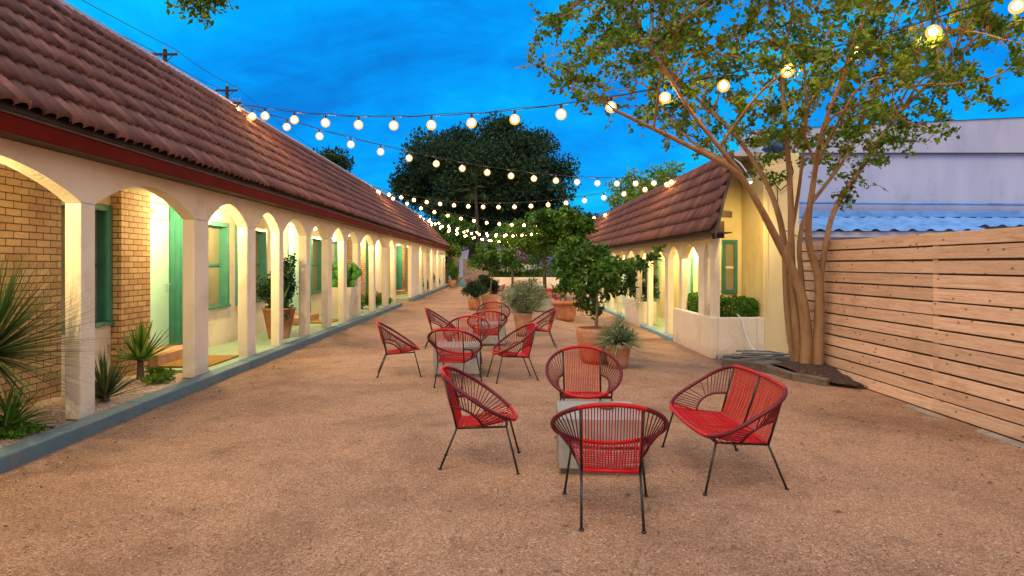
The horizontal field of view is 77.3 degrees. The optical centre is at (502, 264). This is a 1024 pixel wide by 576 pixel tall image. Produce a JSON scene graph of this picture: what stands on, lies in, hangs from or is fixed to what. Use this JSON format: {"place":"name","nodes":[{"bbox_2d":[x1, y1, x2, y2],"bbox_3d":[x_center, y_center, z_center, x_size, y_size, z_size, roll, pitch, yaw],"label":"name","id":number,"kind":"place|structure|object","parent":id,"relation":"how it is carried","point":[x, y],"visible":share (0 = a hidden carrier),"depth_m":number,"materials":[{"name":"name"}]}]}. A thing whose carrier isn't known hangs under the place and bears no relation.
{"place":"outdoors","nodes":[
{"label":"outdoors","id":0,"kind":"place"},
{"bbox_2d":[0,278,1023,575],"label":"ground","id":1,"kind":"structure","parent":0,"point":[914,508],"depth_m":4.67,"materials":[{"name":"gravel"}]},
{"bbox_2d":[0,373,189,447],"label":"gravel bed","id":2,"kind":"object","parent":1,"relation":"on","point":[58,412],"visible":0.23,"depth_m":7.00,"materials":[{"name":"gravel"}]},
{"bbox_2d":[0,419,54,439],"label":"ground cover","id":3,"kind":"object","parent":2,"relation":"on","point":[17,433],"visible":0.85,"depth_m":5.62,"materials":[{"name":"green plant"}]},
{"bbox_2d":[0,380,54,429],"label":"yucca","id":4,"kind":"object","parent":2,"relation":"on","point":[8,415],"visible":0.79,"depth_m":5.72,"materials":[{"name":"green plant"}]},
{"bbox_2d":[0,251,116,415],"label":"desert spoon","id":5,"kind":"object","parent":2,"relation":"on","point":[13,350],"visible":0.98,"depth_m":5.66,"materials":[{"name":"green plant"}]},
{"bbox_2d":[55,347,153,401],"bbox_3d":[-4.435,1.234,7.069,1.064,0.653,0.959,0,0,0],"label":"yucca","id":6,"kind":"object","parent":2,"relation":"on","point":[105,386],"visible":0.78,"depth_m":7.11,"materials":[{"name":"green plant"}]},
{"bbox_2d":[106,319,181,378],"bbox_3d":[-4.771,1.143,8.418,1.071,0.833,0.921,0,0,0],"label":"yucca","id":7,"kind":"object","parent":2,"relation":"on","point":[140,353],"visible":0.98,"depth_m":8.43,"materials":[{"name":"green plant"}]},
{"bbox_2d":[140,371,175,383],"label":"ground cover","id":8,"kind":"object","parent":2,"relation":"on","point":[163,376],"visible":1,"depth_m":8.14,"materials":[{"name":"green plant"}]},
{"bbox_2d":[145,365,174,374],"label":"ground cover","id":9,"kind":"object","parent":2,"relation":"on","point":[149,370],"visible":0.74,"depth_m":8.75,"materials":[{"name":"green plant"}]},
{"bbox_2d":[151,46,177,61],"bbox_3d":[-18.450,-5.165,35.000,1.440,13.530,0.320,0,0,0],"label":"utility pole","id":10,"kind":"object","parent":1,"relation":"on","point":[164,54],"visible":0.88,"depth_m":34.88,"materials":[{"name":"brown wood"}]},
{"bbox_2d":[82,0,365,180],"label":"overhead wire","id":11,"kind":"object","parent":10,"relation":"attached to","point":[190,60],"visible":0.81,"depth_m":35.24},
{"bbox_2d":[0,303,402,472],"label":"kerb","id":12,"kind":"structure","parent":1,"relation":"on","point":[18,453],"depth_m":6.88,"materials":[{"name":"blue paint"}]},
{"bbox_2d":[164,0,238,29],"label":"shade tree","id":13,"kind":"object","parent":1,"relation":"on","point":[200,9],"visible":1,"depth_m":5.97,"materials":[{"name":"green plant"}]},
{"bbox_2d":[0,0,450,419],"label":"motel wing","id":14,"kind":"structure","parent":1,"relation":"on","point":[137,183],"depth_m":8.50,"materials":[{"name":"paint"}]},
{"bbox_2d":[61,200,114,332],"bbox_3d":[-5.270,0.009,7.920,0.260,1.574,1.146,0,0,0],"label":"window","id":15,"kind":"structure","parent":14,"relation":"in","point":[103,213],"depth_m":8.41,"materials":[{"name":"green paint"}]},
{"bbox_2d":[150,203,182,347],"bbox_3d":[-5.296,0.176,9.809,0.308,2.248,1.217,0,0,0],"label":"door","id":16,"kind":"structure","parent":14,"relation":"in","point":[166,237],"depth_m":10.29,"materials":[{"name":"green paint"}]},
{"bbox_2d":[208,220,230,309],"bbox_3d":[-5.270,0.009,11.490,0.260,1.574,1.276,0,0,0],"label":"window","id":17,"kind":"structure","parent":14,"relation":"in","point":[218,232],"depth_m":11.97,"materials":[{"name":"green paint"}]},
{"bbox_2d":[235,224,266,304],"bbox_3d":[-5.270,0.009,13.265,0.260,1.574,1.626,0,0,0],"label":"window","id":18,"kind":"structure","parent":14,"relation":"in","point":[261,233],"depth_m":13.99,"materials":[{"name":"green paint"}]},
{"bbox_2d":[288,225,310,313],"bbox_3d":[-5.296,0.176,16.350,0.308,2.248,1.697,0,0,0],"label":"door","id":19,"kind":"structure","parent":14,"relation":"in","point":[293,243],"depth_m":16.71,"materials":[{"name":"green paint"}]},
{"bbox_2d":[311,236,321,293],"bbox_3d":[-5.270,0.009,17.950,0.260,1.574,1.196,0,0,0],"label":"window","id":20,"kind":"structure","parent":14,"relation":"in","point":[316,242],"depth_m":18.25,"materials":[{"name":"glass"}]},
{"bbox_2d":[332,239,337,271],"bbox_3d":[-5.270,-0.014,19.725,0.200,1.528,1.446,0,0,0],"label":"window","id":21,"kind":"structure","parent":14,"relation":"in","point":[334,241],"depth_m":20.32,"materials":[{"name":"glass"}]},
{"bbox_2d":[366,240,368,296],"bbox_3d":[-5.296,0.176,24.575,0.308,2.248,1.247,0,0,0],"label":"door","id":22,"kind":"structure","parent":14,"relation":"in","point":[367,246],"depth_m":25.16,"materials":[{"name":"green paint"}]},
{"bbox_2d":[396,245,401,290],"bbox_3d":[-5.296,0.176,32.099,0.271,2.248,1.604,0,0,1],"label":"door","id":23,"kind":"structure","parent":14,"relation":"in","point":[398,248],"depth_m":32.85,"materials":[{"name":"green paint"}]},
{"bbox_2d":[234,102,672,184],"bbox_3d":[-0.135,-2.638,15.550,11.987,1.150,0.158,0,0,-29],"label":"string light","id":24,"kind":"object","parent":14,"relation":"hanging from","point":[286,126],"visible":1,"depth_m":14.82,"materials":[{"name":"white"}]},
{"bbox_2d":[417,212,506,235],"bbox_3d":[-0.060,-2.380,37.000,10.713,1.577,0.158,0,0,16],"label":"string light","id":25,"kind":"object","parent":14,"relation":"hanging from","point":[465,227],"visible":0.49,"depth_m":37.63,"materials":[{"name":"white"}]},
{"bbox_2d":[374,187,606,225],"bbox_3d":[-0.135,-2.433,28.100,11.106,1.551,0.159,0,0,-20],"label":"string light","id":26,"kind":"object","parent":14,"relation":"hanging from","point":[465,215],"visible":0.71,"depth_m":27.50,"materials":[{"name":"white"}]},
{"bbox_2d":[422,211,607,236],"bbox_3d":[-0.136,-2.339,35.501,0.159,1.755,15.165,0,0,-43],"label":"string light","id":27,"kind":"object","parent":14,"relation":"hanging from","point":[486,232],"visible":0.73,"depth_m":36.40,"materials":[{"name":"white"}]},
{"bbox_2d":[373,176,676,207],"bbox_3d":[-0.136,-2.547,22.351,12.969,1.340,0.158,0,0,36],"label":"string light","id":28,"kind":"object","parent":14,"relation":"hanging from","point":[603,197],"visible":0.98,"depth_m":21.44,"materials":[{"name":"white"}]},
{"bbox_2d":[232,0,1021,127],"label":"string light","id":29,"kind":"object","parent":14,"relation":"hanging from","point":[934,31],"visible":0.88,"depth_m":8.98,"materials":[{"name":"white"}]},
{"bbox_2d":[215,84,240,103],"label":"utility pole","id":30,"kind":"object","parent":1,"relation":"on","point":[226,90],"visible":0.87,"depth_m":42.87,"materials":[{"name":"brown wood"}]},
{"bbox_2d":[122,35,245,109],"bbox_3d":[-19.263,-11.277,38.823,0.304,1.262,97.648,0,0,0],"label":"overhead wire","id":31,"kind":"object","parent":30,"relation":"attached to","point":[175,65],"visible":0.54,"depth_m":37.65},
{"bbox_2d":[144,303,394,372],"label":"walkway","id":32,"kind":"structure","parent":1,"relation":"on","point":[263,341],"depth_m":11.98,"materials":[{"name":"green paint"}]},
{"bbox_2d":[159,355,238,367],"bbox_3d":[-4.575,1.466,9.700,0.710,0.024,1.100,0,0,0],"label":"door mat","id":33,"kind":"object","parent":32,"relation":"on","point":[214,359],"depth_m":9.58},
{"bbox_2d":[256,253,299,338],"bbox_3d":[-4.547,0.573,12.972,1.013,1.818,1.050,0,0,0],"label":"potted euphorbia","id":34,"kind":"object","parent":32,"relation":"on","point":[264,289],"visible":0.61,"depth_m":12.76,"materials":[{"name":"plant"}]},
{"bbox_2d":[310,319,337,322],"bbox_3d":[-4.600,1.466,16.450,0.600,0.024,0.900,0,0,0],"label":"door mat","id":35,"kind":"object","parent":32,"relation":"on","point":[320,321],"depth_m":16.39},
{"bbox_2d":[332,262,361,318],"bbox_3d":[-4.386,0.706,17.487,1.084,1.552,0.817,0,0,0],"label":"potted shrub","id":36,"kind":"object","parent":32,"relation":"on","point":[354,271],"visible":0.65,"depth_m":17.36,"materials":[{"name":"plant"}]},
{"bbox_2d":[363,289,380,307],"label":"walkway shrub","id":37,"kind":"object","parent":32,"relation":"on","point":[366,302],"visible":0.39,"depth_m":21.52,"materials":[{"name":"green plant"}]},
{"bbox_2d":[313,145,355,172],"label":"dark tree","id":38,"kind":"object","parent":1,"relation":"on","point":[341,160],"visible":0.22,"depth_m":59.15,"materials":[{"name":"green plant"}]},
{"bbox_2d":[376,321,421,377],"bbox_3d":[-1.504,1.211,9.279,0.651,0.777,0.751,0,0,-10],"label":"cord chair","id":39,"kind":"object","parent":1,"relation":"on","point":[408,349],"visible":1,"depth_m":9.08,"materials":[{"name":"red plastic"}]},
{"bbox_2d":[389,285,444,300],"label":"walkway","id":40,"kind":"structure","parent":1,"relation":"on","point":[403,297],"depth_m":28.59,"materials":[{"name":"green paint"}]},
{"bbox_2d":[409,285,448,300],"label":"kerb","id":41,"kind":"structure","parent":1,"relation":"on","point":[417,297],"depth_m":32.88,"materials":[{"name":"blue paint"}]},
{"bbox_2d":[424,307,455,348],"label":"cord chair","id":42,"kind":"object","parent":1,"relation":"on","point":[428,313],"visible":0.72,"depth_m":12.15,"materials":[{"name":"red plastic"}]},
{"bbox_2d":[446,257,459,286],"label":"potted shrub","id":43,"kind":"object","parent":1,"relation":"on","point":[453,272],"visible":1,"depth_m":44.44,"materials":[{"name":"green plant"}]},
{"bbox_2d":[445,241,462,283],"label":"potted tree","id":44,"kind":"object","parent":1,"relation":"on","point":[454,250],"visible":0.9,"depth_m":46.49,"materials":[{"name":"green plant"}]},
{"bbox_2d":[428,212,480,283],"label":"green tree","id":45,"kind":"object","parent":1,"relation":"on","point":[454,238],"visible":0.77,"depth_m":52.14,"materials":[{"name":"green plant"}]},
{"bbox_2d":[427,328,482,388],"bbox_3d":[-0.631,1.211,8.546,0.751,0.777,0.651,0,0,14],"label":"cord chair","id":46,"kind":"object","parent":1,"relation":"on","point":[462,358],"visible":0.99,"depth_m":8.36,"materials":[{"name":"red plastic"}]},
{"bbox_2d":[433,341,479,376],"bbox_3d":[-0.660,1.410,9.370,0.660,0.480,0.660,0,0,-2],"label":"cube table","id":47,"kind":"object","parent":1,"relation":"on","point":[471,368],"visible":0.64,"depth_m":9.05,"materials":[{"name":"grey concrete"}]},
{"bbox_2d":[456,277,468,286],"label":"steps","id":48,"kind":"structure","parent":1,"relation":"on","point":[462,283],"depth_m":46.32,"materials":[{"name":"teal paint"}]},
{"bbox_2d":[443,315,490,369],"bbox_3d":[-0.559,1.211,10.055,0.751,0.777,0.651,0,0,8],"label":"cord chair","id":49,"kind":"object","parent":1,"relation":"on","point":[476,323],"visible":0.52,"depth_m":10.27,"materials":[{"name":"red plastic"}]},
{"bbox_2d":[452,168,494,253],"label":"palm tree","id":50,"kind":"object","parent":1,"relation":"on","point":[475,190],"visible":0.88,"depth_m":54.35,"materials":[{"name":"green plant"}]},
{"bbox_2d":[461,279,488,309],"bbox_3d":[-0.971,1.049,22.311,1.036,1.102,0.970,0,0,0],"label":"potted shrub","id":51,"kind":"object","parent":1,"relation":"on","point":[474,289],"visible":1,"depth_m":22.13,"materials":[{"name":"plant"}]},
{"bbox_2d":[463,259,488,282],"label":"stone wall","id":52,"kind":"structure","parent":1,"relation":"on","point":[470,273],"depth_m":48.60,"materials":[{"name":"stone"}]},
{"bbox_2d":[438,365,520,474],"bbox_3d":[-0.180,1.211,5.160,0.651,0.777,0.751,0,0,2],"label":"cord chair","id":53,"kind":"object","parent":1,"relation":"on","point":[452,388],"visible":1,"depth_m":5.04,"materials":[{"name":"red plastic"}]},
{"bbox_2d":[387,112,581,280],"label":"oak tree","id":54,"kind":"object","parent":1,"relation":"on","point":[498,142],"visible":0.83,"depth_m":56.96,"materials":[{"name":"green plant"}]},
{"bbox_2d":[467,310,507,348],"bbox_3d":[-0.279,1.211,11.745,0.751,0.777,0.651,0,0,-8],"label":"cord chair","id":55,"kind":"object","parent":1,"relation":"on","point":[496,331],"visible":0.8,"depth_m":11.57,"materials":[{"name":"red plastic"}]},
{"bbox_2d":[471,321,504,345],"bbox_3d":[-0.280,1.410,12.830,0.660,0.480,0.660,0,0,0],"label":"cube table","id":56,"kind":"object","parent":1,"relation":"on","point":[490,341],"visible":0.33,"depth_m":12.50,"materials":[{"name":"grey concrete"}]},
{"bbox_2d":[476,275,499,293],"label":"potted shrub","id":57,"kind":"object","parent":1,"relation":"on","point":[494,287],"visible":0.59,"depth_m":24.08,"materials":[{"name":"plant"}]},
{"bbox_2d":[449,235,534,277],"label":"distant house","id":58,"kind":"structure","parent":1,"relation":"on","point":[464,255],"depth_m":74.00,"materials":[{"name":"white paint"}]},
{"bbox_2d":[476,301,509,335],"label":"cord chair","id":59,"kind":"object","parent":1,"relation":"on","point":[496,302],"visible":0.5,"depth_m":14.17,"materials":[{"name":"red plastic"}]},
{"bbox_2d":[465,240,524,308],"bbox_3d":[-0.269,0.339,23.069,2.175,2.523,1.547,0,0,0],"label":"potted tree","id":60,"kind":"object","parent":1,"relation":"on","point":[482,257],"visible":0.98,"depth_m":22.90,"materials":[{"name":"green plant"}]},
{"bbox_2d":[487,222,520,286],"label":"courtyard tree","id":61,"kind":"object","parent":1,"relation":"on","point":[504,241],"visible":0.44,"depth_m":42.68,"materials":[{"name":"green plant"}]},
{"bbox_2d":[0,328,1023,571],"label":"leaf litter","id":62,"kind":"object","parent":1,"relation":"on","point":[711,544],"visible":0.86,"depth_m":5.76,"materials":[{"name":"plant"}]},
{"bbox_2d":[486,323,538,383],"bbox_3d":[0.154,1.211,8.931,0.651,0.777,0.751,0,0,-14],"label":"cord chair","id":63,"kind":"object","parent":1,"relation":"on","point":[527,340],"visible":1,"depth_m":8.92,"materials":[{"name":"red plastic"}]},
{"bbox_2d":[496,278,557,336],"bbox_3d":[0.460,0.912,14.281,1.734,1.375,1.657,0,0,0],"label":"potted shrub","id":64,"kind":"object","parent":1,"relation":"on","point":[518,297],"visible":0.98,"depth_m":14.15,"materials":[{"name":"plant"}]},
{"bbox_2d":[506,207,553,293],"bbox_3d":[2.316,-0.577,36.012,4.172,5.358,3.406,0,0,24],"label":"courtyard tree","id":65,"kind":"object","parent":1,"relation":"on","point":[528,241],"visible":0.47,"depth_m":35.51,"materials":[{"name":"green plant"}]},
{"bbox_2d":[490,277,572,288],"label":"raised planter","id":66,"kind":"object","parent":1,"relation":"on","point":[553,281],"visible":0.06,"depth_m":46.50,"materials":[{"name":"beige paint"}]},
{"bbox_2d":[488,263,541,275],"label":"white flower bush","id":67,"kind":"object","parent":66,"relation":"in","point":[521,272],"visible":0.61,"depth_m":46.86,"materials":[{"name":"green plant"}]},
{"bbox_2d":[489,264,574,276],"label":"flower bank","id":68,"kind":"structure","parent":66,"relation":"in","point":[527,275],"depth_m":46.83,"materials":[{"name":"green plant"}]},
{"bbox_2d":[501,247,530,264],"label":"purple flower bush","id":69,"kind":"object","parent":68,"relation":"on","point":[525,259],"visible":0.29,"depth_m":47.46,"materials":[{"name":"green plant"}]},
{"bbox_2d":[515,245,551,276],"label":"background bush","id":70,"kind":"object","parent":1,"relation":"on","point":[532,259],"visible":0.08,"depth_m":56.13,"materials":[{"name":"green plant"}]},
{"bbox_2d":[523,307,557,348],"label":"cord chair","id":71,"kind":"object","parent":1,"relation":"on","point":[551,318],"visible":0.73,"depth_m":12.16,"materials":[{"name":"red plastic"}]},
{"bbox_2d":[535,299,553,312],"bbox_3d":[1.420,1.419,21.600,0.640,0.480,0.640,0,0,0],"label":"cube table","id":72,"kind":"object","parent":1,"relation":"on","point":[548,305],"visible":0.32,"depth_m":21.28,"materials":[{"name":"grey concrete"}]},
{"bbox_2d":[530,204,597,320],"bbox_3d":[1.834,-0.082,19.078,2.422,3.502,1.436,0,0,-29],"label":"potted tree","id":73,"kind":"object","parent":1,"relation":"on","point":[563,223],"visible":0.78,"depth_m":18.75,"materials":[{"name":"green plant"}]},
{"bbox_2d":[554,202,599,217],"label":"green tree","id":74,"kind":"object","parent":1,"relation":"on","point":[578,210],"visible":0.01,"depth_m":55.77,"materials":[{"name":"green plant"}]},
{"bbox_2d":[545,345,622,437],"bbox_3d":[0.790,1.211,6.205,0.751,0.777,0.651,0,0,2],"label":"cord chair","id":75,"kind":"object","parent":1,"relation":"on","point":[580,394],"visible":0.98,"depth_m":6.38,"materials":[{"name":"red plastic"}]},
{"bbox_2d":[556,401,643,474],"bbox_3d":[0.765,1.410,5.165,0.640,0.480,0.640,0,0,3],"label":"cube table","id":76,"kind":"object","parent":1,"relation":"on","point":[563,449],"visible":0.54,"depth_m":4.86,"materials":[{"name":"grey concrete"}]},
{"bbox_2d":[547,235,666,363],"bbox_3d":[1.723,0.555,10.491,1.960,2.099,1.160,0,0,0],"label":"potted tree","id":77,"kind":"object","parent":1,"relation":"on","point":[601,262],"visible":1,"depth_m":10.41,"materials":[{"name":"green plant"}]},
{"bbox_2d":[589,302,624,319],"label":"kerb","id":78,"kind":"structure","parent":1,"relation":"on","point":[612,312],"depth_m":25.89,"materials":[{"name":"teal paint"}]},
{"bbox_2d":[550,402,668,533],"bbox_3d":[0.685,1.211,4.125,0.751,0.777,0.651,0,0,5],"label":"cord chair","id":79,"kind":"object","parent":1,"relation":"on","point":[579,440],"visible":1,"depth_m":3.93,"materials":[{"name":"red plastic"}]},
{"bbox_2d":[585,312,647,368],"bbox_3d":[1.803,1.168,9.952,1.027,0.878,1.012,0,0,0],"label":"potted shrub","id":80,"kind":"object","parent":1,"relation":"on","point":[618,345],"visible":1,"depth_m":9.82,"materials":[{"name":"plant"}]},
{"bbox_2d":[604,168,656,209],"bbox_3d":[6.824,-1.458,32.966,3.300,7.115,2.706,0,0,0],"label":"bushy tree","id":81,"kind":"object","parent":1,"relation":"on","point":[618,196],"visible":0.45,"depth_m":32.73,"materials":[{"name":"green plant"}]},
{"bbox_2d":[600,299,672,335],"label":"walkway","id":82,"kind":"structure","parent":1,"relation":"on","point":[659,324],"depth_m":22.03,"materials":[{"name":"green paint"}]},
{"bbox_2d":[625,298,655,326],"bbox_3d":[4.710,1.675,21.925,0.580,0.910,2.350,0,0,0],"label":"stucco planter","id":83,"kind":"object","parent":82,"relation":"on","point":[639,313],"visible":0.45,"depth_m":21.09,"materials":[{"name":"paint"}]},
{"bbox_2d":[622,270,646,298],"bbox_3d":[4.726,0.641,22.179,1.067,1.518,1.002,0,0,26],"label":"egg shrub","id":84,"kind":"object","parent":83,"relation":"in","point":[644,274],"visible":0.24,"depth_m":21.87,"materials":[{"name":"green plant"}]},
{"bbox_2d":[628,293,646,307],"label":"trailing plant","id":85,"kind":"object","parent":83,"relation":"in","point":[637,303],"visible":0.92,"depth_m":20.78,"materials":[{"name":"green plant"}]},
{"bbox_2d":[641,274,659,301],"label":"loose shrub","id":86,"kind":"object","parent":83,"relation":"in","point":[655,293],"visible":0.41,"depth_m":20.95,"materials":[{"name":"green plant"}]},
{"bbox_2d":[627,160,685,200],"bbox_3d":[7.543,-1.422,29.451,3.463,7.050,2.978,0,0,23],"label":"bushy tree","id":87,"kind":"object","parent":1,"relation":"on","point":[662,173],"visible":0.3,"depth_m":29.15,"materials":[{"name":"green plant"}]},
{"bbox_2d":[640,324,672,340],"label":"kerb","id":88,"kind":"structure","parent":1,"relation":"on","point":[669,337],"depth_m":18.40,"materials":[{"name":"teal paint"}]},
{"bbox_2d":[585,150,798,355],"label":"motel wing","id":89,"kind":"structure","parent":1,"relation":"on","point":[705,223],"depth_m":15.15,"materials":[{"name":"paint"}]},
{"bbox_2d":[653,258,659,298],"bbox_3d":[5.669,0.475,23.800,0.058,1.550,1.200,0,0,0],"label":"window","id":90,"kind":"structure","parent":89,"relation":"in","point":[656,272],"depth_m":23.27,"materials":[{"name":"green paint"}]},
{"bbox_2d":[688,258,692,295],"bbox_3d":[5.669,0.865,19.700,0.059,2.130,1.160,0,0,0],"label":"door","id":91,"kind":"structure","parent":89,"relation":"in","point":[690,260],"depth_m":19.19,"materials":[{"name":"green paint"}]},
{"bbox_2d":[721,240,737,292],"bbox_3d":[5.385,0.050,15.174,0.370,1.260,0.048,0,0,0],"label":"window","id":92,"kind":"structure","parent":89,"relation":"in","point":[729,248],"depth_m":15.15,"materials":[{"name":"green paint"}]},
{"bbox_2d":[762,138,784,152],"bbox_3d":[5.936,-2.618,13.944,0.550,0.375,0.463,0,0,0],"label":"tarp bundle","id":93,"kind":"object","parent":89,"relation":"on","point":[774,148],"visible":0.45,"depth_m":13.82,"materials":[{"name":"plastic"}]},
{"bbox_2d":[765,150,797,236],"bbox_3d":[6.049,-1.550,13.855,0.708,1.913,0.038,0,0,0],"label":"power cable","id":94,"kind":"object","parent":89,"relation":"attached to","point":[783,188],"visible":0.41,"depth_m":13.85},
{"bbox_2d":[673,308,763,357],"bbox_3d":[5.082,1.640,15.370,1.165,0.980,3.060,0,0,0],"label":"stucco planter","id":95,"kind":"object","parent":1,"relation":"on","point":[708,336],"visible":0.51,"depth_m":13.84,"materials":[{"name":"paint"}]},
{"bbox_2d":[687,292,758,316],"bbox_3d":[5.191,0.979,15.351,1.074,0.603,2.830,0,0,0],"label":"boxwood hedge","id":96,"kind":"object","parent":95,"relation":"in","point":[749,306],"visible":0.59,"depth_m":14.16,"materials":[{"name":"green plant"}]},
{"bbox_2d":[732,313,766,355],"bbox_3d":[5.261,1.480,13.653,0.136,0.835,1.331,0,0,-13],"label":"garden hose","id":97,"kind":"object","parent":95,"relation":"hanging from","point":[745,332],"visible":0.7,"depth_m":13.75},
{"bbox_2d":[661,365,788,495],"bbox_3d":[1.714,1.225,5.020,0.651,0.750,1.361,0,0,0],"label":"cord loveseat","id":98,"kind":"object","parent":1,"relation":"on","point":[738,433],"visible":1,"depth_m":5.01,"materials":[{"name":"red plastic"}]},
{"bbox_2d":[721,359,770,372],"bbox_3d":[4.026,1.716,10.759,0.166,0.469,2.520,0,0,5],"label":"timber edging","id":99,"kind":"object","parent":1,"relation":"on","point":[758,366],"visible":0.52,"depth_m":10.15,"materials":[{"name":"wood"}]},
{"bbox_2d":[716,354,780,364],"bbox_3d":[4.861,2.008,12.826,1.278,0.184,1.846,0,0,0],"label":"flagstone","id":100,"kind":"object","parent":1,"relation":"on","point":[718,356],"visible":0.26,"depth_m":13.02,"materials":[{"name":"stone"}]},
{"bbox_2d":[719,350,789,360],"bbox_3d":[5.090,1.835,12.829,1.491,0.186,0.742,0,0,0],"label":"garden hose","id":101,"kind":"object","parent":100,"relation":"on","point":[756,354],"visible":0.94,"depth_m":12.63,"materials":[{"name":"rubber"}]},
{"bbox_2d":[515,0,1023,372],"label":"crape myrtle tree","id":102,"kind":"object","parent":1,"relation":"on","point":[805,345],"visible":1,"depth_m":8.77,"materials":[{"name":"green plant"}]},
{"bbox_2d":[766,365,829,385],"bbox_3d":[4.059,1.562,8.927,0.210,0.135,1.135,0,0,-17],"label":"timber edging","id":103,"kind":"object","parent":1,"relation":"on","point":[795,376],"visible":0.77,"depth_m":8.74,"materials":[{"name":"wood"}]},
{"bbox_2d":[768,359,864,386],"bbox_3d":[5.201,1.695,10.925,2.398,0.613,5.550,0,0,0],"label":"soil bed","id":104,"kind":"object","parent":1,"relation":"on","point":[825,370],"visible":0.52,"depth_m":8.83,"materials":[{"name":"brown soil"}]},
{"bbox_2d":[739,117,1023,242],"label":"neighbour building","id":105,"kind":"structure","parent":1,"relation":"on","point":[971,178],"depth_m":17.40,"materials":[{"name":"white paint"}]},
{"bbox_2d":[802,227,1023,441],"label":"cedar fence","id":106,"kind":"object","parent":1,"relation":"on","point":[934,322],"visible":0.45,"depth_m":6.90,"materials":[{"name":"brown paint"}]},
{"bbox_2d":[903,404,946,418],"bbox_3d":[4.560,1.616,6.949,0.110,0.068,0.639,0,0,1],"label":"edging stone","id":107,"kind":"object","parent":1,"relation":"on","point":[931,414],"visible":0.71,"depth_m":6.86,"materials":[{"name":"stone"}]},
{"bbox_2d":[974,429,1023,448],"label":"edging stone","id":108,"kind":"object","parent":1,"relation":"on","point":[1020,445],"visible":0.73,"depth_m":5.83,"materials":[{"name":"stone"}]},
{"bbox_2d":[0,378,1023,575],"bbox_3d":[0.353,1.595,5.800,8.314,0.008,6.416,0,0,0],"label":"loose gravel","id":109,"kind":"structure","parent":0,"point":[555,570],"depth_m":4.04,"materials":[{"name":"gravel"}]},
{"bbox_2d":[64,0,1023,226],"label":"sky","id":110,"kind":"structure","parent":0,"point":[373,58],"materials":[{"name":"blue"}]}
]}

